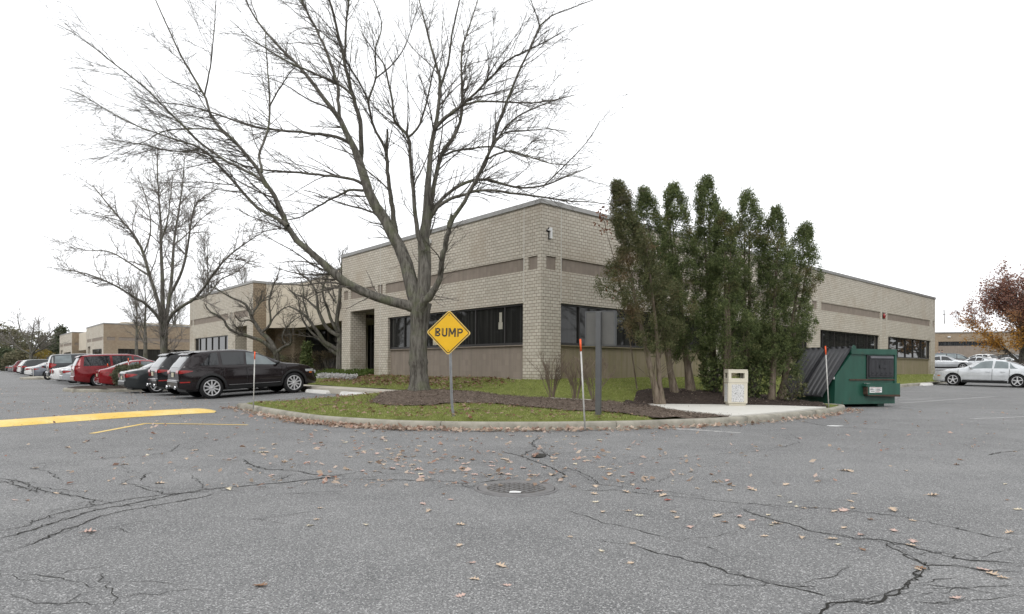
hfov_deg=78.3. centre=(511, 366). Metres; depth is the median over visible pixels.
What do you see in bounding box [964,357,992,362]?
parked sedan
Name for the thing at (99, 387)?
mulch strip
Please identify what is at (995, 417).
road marking
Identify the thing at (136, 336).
bare tree
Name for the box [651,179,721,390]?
arborvitae
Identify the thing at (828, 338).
window
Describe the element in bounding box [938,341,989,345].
window
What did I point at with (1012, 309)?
autumn tree
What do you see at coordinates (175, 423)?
road marking
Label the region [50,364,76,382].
parked sedan
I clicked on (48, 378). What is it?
parked car
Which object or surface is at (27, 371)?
parked sedan
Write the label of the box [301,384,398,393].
sidewalk
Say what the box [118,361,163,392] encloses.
parked sedan
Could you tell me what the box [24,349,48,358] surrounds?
evergreen tree
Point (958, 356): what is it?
parked minivan
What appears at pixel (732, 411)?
concrete pad
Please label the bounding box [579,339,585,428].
driveway stake
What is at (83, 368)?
parked minivan
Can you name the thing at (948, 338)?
office building
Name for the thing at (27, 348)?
evergreen tree
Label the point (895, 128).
sky
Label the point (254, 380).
driveway stake
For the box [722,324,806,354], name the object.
window
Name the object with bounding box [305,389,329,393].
wheel stop
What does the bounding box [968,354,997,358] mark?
parked crossover
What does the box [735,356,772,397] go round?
shrub
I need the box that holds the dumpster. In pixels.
[776,345,899,405]
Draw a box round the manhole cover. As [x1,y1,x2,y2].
[474,480,557,496]
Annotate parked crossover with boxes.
[12,360,22,373]
[20,359,47,373]
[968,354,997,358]
[997,354,1018,358]
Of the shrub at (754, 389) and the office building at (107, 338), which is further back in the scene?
the office building at (107, 338)
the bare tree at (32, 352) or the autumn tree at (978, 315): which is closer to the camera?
the bare tree at (32, 352)
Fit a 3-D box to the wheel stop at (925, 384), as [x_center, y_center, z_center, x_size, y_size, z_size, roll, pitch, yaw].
[22.182,0.928,33.681,1.800,0.125,0.170,0,0,-41]
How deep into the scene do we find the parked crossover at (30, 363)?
61.20 m
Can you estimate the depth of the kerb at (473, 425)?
12.06 m
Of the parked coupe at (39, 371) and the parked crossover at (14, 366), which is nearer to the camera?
the parked coupe at (39, 371)
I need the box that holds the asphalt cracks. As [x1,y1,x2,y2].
[0,421,1023,613]
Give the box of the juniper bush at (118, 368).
[109,362,143,385]
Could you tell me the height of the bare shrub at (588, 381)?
1.329 m
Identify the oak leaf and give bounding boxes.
[496,562,506,566]
[986,570,1000,575]
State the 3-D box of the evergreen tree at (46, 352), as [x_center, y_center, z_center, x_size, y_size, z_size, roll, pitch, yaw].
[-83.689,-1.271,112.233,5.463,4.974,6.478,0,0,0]
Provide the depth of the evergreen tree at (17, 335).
119.89 m
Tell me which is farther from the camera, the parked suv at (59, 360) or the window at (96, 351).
the window at (96, 351)
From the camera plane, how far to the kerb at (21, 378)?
48.19 m
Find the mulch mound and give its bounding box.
[624,388,827,406]
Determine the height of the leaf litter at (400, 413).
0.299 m
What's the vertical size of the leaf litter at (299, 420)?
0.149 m
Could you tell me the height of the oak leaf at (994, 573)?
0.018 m
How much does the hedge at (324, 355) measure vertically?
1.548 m
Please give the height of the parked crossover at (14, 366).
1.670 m
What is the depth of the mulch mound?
17.50 m
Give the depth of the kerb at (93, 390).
26.81 m
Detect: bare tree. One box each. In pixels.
[0,306,71,359]
[35,135,277,356]
[39,0,649,390]
[114,269,153,354]
[117,257,169,358]
[157,261,191,325]
[182,226,227,294]
[223,255,252,286]
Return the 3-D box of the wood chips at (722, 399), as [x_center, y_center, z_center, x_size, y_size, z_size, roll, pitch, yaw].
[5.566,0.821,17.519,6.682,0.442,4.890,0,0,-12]
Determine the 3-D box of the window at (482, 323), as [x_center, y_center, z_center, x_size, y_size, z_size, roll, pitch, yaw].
[-2.343,-1.379,23.362,0.116,1.365,8.420,0,0,-41]
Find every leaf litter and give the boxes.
[0,387,1016,486]
[220,406,863,432]
[258,391,646,418]
[317,374,520,388]
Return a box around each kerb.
[19,377,55,379]
[63,388,166,391]
[237,381,946,429]
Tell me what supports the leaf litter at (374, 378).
on the lawn at (612, 396)
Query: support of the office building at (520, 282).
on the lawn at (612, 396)
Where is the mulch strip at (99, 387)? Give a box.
[68,385,126,388]
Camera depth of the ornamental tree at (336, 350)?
30.40 m
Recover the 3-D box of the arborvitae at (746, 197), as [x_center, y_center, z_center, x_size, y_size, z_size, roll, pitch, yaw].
[6.842,-2.208,18.483,1.964,6.312,2.294,0,0,42]
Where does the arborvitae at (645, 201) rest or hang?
on the mulch mound
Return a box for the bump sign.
[427,311,469,415]
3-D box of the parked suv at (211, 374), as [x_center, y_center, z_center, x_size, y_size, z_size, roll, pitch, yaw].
[-9.922,0.182,23.329,5.010,1.705,2.224,-4,3,-41]
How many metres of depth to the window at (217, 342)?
45.10 m
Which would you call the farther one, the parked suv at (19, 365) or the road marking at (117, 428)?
the parked suv at (19, 365)
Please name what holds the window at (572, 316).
in the office building at (520, 282)
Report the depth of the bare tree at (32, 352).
91.91 m
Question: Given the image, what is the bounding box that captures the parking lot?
[0,368,1023,613]
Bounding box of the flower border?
[316,372,357,379]
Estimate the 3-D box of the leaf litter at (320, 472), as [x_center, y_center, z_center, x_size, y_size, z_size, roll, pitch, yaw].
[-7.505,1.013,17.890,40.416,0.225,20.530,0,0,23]
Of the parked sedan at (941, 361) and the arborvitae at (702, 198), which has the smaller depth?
the arborvitae at (702, 198)
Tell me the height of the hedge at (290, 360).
1.513 m
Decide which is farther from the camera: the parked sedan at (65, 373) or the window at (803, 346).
the parked sedan at (65, 373)
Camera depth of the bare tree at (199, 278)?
65.60 m
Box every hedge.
[281,351,324,371]
[311,350,335,372]
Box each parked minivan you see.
[70,354,147,385]
[935,353,968,360]
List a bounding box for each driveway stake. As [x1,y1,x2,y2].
[253,352,255,408]
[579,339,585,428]
[825,346,828,407]
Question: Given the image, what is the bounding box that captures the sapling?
[593,206,637,388]
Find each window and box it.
[29,360,35,364]
[37,360,45,364]
[93,349,101,353]
[118,349,189,360]
[196,335,227,350]
[389,303,522,349]
[561,304,704,349]
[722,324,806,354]
[820,330,877,348]
[888,337,929,359]
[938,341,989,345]
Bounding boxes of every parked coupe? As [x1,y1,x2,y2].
[31,364,46,375]
[94,360,154,385]
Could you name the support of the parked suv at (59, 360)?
on the parking lot
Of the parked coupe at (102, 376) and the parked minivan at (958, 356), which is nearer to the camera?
the parked coupe at (102, 376)
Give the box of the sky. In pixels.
[0,0,1023,346]
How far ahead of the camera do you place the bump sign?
12.00 m
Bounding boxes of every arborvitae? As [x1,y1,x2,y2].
[593,177,700,403]
[629,184,704,392]
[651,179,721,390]
[680,173,747,390]
[698,206,761,396]
[720,185,782,394]
[738,202,802,399]
[756,220,825,398]
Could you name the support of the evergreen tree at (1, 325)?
on the parking lot
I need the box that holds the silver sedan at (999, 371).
[933,359,1023,387]
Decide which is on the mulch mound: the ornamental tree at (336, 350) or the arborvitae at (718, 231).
the arborvitae at (718, 231)
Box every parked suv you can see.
[17,359,31,374]
[46,354,89,375]
[146,350,268,394]
[166,349,315,398]
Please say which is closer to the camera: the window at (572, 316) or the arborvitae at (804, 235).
the arborvitae at (804, 235)
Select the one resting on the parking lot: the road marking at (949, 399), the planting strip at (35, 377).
the road marking at (949, 399)
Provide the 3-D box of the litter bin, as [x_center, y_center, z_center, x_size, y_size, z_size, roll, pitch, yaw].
[5.905,0.537,16.611,0.502,0.945,0.502,0,0,7]
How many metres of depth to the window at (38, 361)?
61.66 m
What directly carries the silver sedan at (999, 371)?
on the parking lot
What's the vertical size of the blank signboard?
2.199 m
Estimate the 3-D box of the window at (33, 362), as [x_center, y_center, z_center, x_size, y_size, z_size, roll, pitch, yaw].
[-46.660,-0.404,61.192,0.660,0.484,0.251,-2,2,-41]
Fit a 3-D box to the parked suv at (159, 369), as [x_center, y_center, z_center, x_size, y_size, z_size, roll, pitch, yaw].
[-11.854,0.162,25.492,5.010,1.705,2.224,-4,3,-41]
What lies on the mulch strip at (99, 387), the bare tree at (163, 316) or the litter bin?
the bare tree at (163, 316)
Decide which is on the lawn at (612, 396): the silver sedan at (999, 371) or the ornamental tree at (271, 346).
the ornamental tree at (271, 346)
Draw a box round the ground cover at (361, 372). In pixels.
[315,367,373,375]
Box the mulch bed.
[370,389,728,418]
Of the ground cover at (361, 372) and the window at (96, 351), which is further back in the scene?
the window at (96, 351)
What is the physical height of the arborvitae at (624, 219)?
6.373 m
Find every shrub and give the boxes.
[529,350,570,397]
[555,350,594,398]
[572,351,615,400]
[693,356,722,392]
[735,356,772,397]
[775,373,808,400]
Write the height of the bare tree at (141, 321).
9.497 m
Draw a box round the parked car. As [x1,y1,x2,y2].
[41,366,50,379]
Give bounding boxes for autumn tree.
[947,294,988,323]
[948,256,1023,363]
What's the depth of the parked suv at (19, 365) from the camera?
67.02 m
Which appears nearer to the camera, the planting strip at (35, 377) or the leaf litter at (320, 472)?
the leaf litter at (320, 472)
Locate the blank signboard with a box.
[585,310,616,414]
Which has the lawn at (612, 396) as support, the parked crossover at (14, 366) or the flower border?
the flower border
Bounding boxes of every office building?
[59,322,189,360]
[189,198,935,389]
[935,323,1018,356]
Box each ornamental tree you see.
[201,266,305,360]
[280,244,349,368]
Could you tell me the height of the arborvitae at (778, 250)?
5.841 m
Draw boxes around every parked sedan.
[24,362,46,375]
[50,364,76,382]
[59,367,87,384]
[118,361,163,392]
[935,355,973,367]
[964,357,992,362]
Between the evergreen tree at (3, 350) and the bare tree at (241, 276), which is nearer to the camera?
the bare tree at (241, 276)
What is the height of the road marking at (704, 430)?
0.003 m
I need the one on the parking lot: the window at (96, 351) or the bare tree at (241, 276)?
the bare tree at (241, 276)
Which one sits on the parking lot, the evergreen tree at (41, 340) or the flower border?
the evergreen tree at (41, 340)
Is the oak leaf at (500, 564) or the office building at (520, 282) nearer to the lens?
the oak leaf at (500, 564)
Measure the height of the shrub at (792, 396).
0.938 m
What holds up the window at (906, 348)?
in the office building at (520, 282)
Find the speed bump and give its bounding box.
[0,408,215,426]
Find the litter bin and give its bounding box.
[724,369,747,405]
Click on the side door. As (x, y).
(878, 367)
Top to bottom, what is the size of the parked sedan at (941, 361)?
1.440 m
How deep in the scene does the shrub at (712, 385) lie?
18.07 m
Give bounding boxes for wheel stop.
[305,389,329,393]
[340,391,365,395]
[919,383,932,385]
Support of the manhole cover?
on the parking lot
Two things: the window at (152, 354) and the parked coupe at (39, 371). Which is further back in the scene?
the window at (152, 354)
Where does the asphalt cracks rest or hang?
on the parking lot
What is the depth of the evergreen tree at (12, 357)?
102.79 m
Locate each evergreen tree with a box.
[0,320,18,352]
[0,324,33,365]
[0,326,43,352]
[0,345,20,370]
[0,349,35,368]
[21,329,56,354]
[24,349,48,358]
[36,349,53,358]
[43,323,70,354]
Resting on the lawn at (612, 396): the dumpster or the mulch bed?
the mulch bed
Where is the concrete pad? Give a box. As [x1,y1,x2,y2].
[650,404,825,416]
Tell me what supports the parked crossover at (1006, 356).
on the parking lot
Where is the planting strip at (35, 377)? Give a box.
[22,376,49,377]
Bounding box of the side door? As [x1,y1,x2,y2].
[868,356,893,376]
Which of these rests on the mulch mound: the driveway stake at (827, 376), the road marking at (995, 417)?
the driveway stake at (827, 376)
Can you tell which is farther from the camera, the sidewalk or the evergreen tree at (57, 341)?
the evergreen tree at (57, 341)
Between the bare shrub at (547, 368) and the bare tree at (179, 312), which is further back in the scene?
the bare tree at (179, 312)
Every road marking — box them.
[93,424,141,432]
[143,423,241,424]
[675,428,740,432]
[904,396,996,402]
[972,416,1023,418]
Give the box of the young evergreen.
[299,340,314,367]
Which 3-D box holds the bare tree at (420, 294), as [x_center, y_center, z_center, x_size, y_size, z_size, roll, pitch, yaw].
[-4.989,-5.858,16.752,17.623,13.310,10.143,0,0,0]
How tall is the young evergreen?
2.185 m
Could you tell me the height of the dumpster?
1.850 m
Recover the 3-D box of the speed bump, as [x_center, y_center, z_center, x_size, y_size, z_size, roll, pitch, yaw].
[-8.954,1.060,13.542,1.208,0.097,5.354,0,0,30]
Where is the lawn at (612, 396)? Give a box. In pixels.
[248,371,933,421]
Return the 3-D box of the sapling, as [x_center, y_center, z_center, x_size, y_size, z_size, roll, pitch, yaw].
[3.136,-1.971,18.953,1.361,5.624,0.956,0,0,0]
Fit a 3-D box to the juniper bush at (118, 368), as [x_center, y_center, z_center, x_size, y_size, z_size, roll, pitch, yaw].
[-17.134,0.387,28.571,2.076,1.279,1.941,0,0,41]
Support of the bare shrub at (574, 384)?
on the mulch bed
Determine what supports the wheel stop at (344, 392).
on the parking lot
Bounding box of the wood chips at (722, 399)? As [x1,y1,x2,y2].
[622,387,826,407]

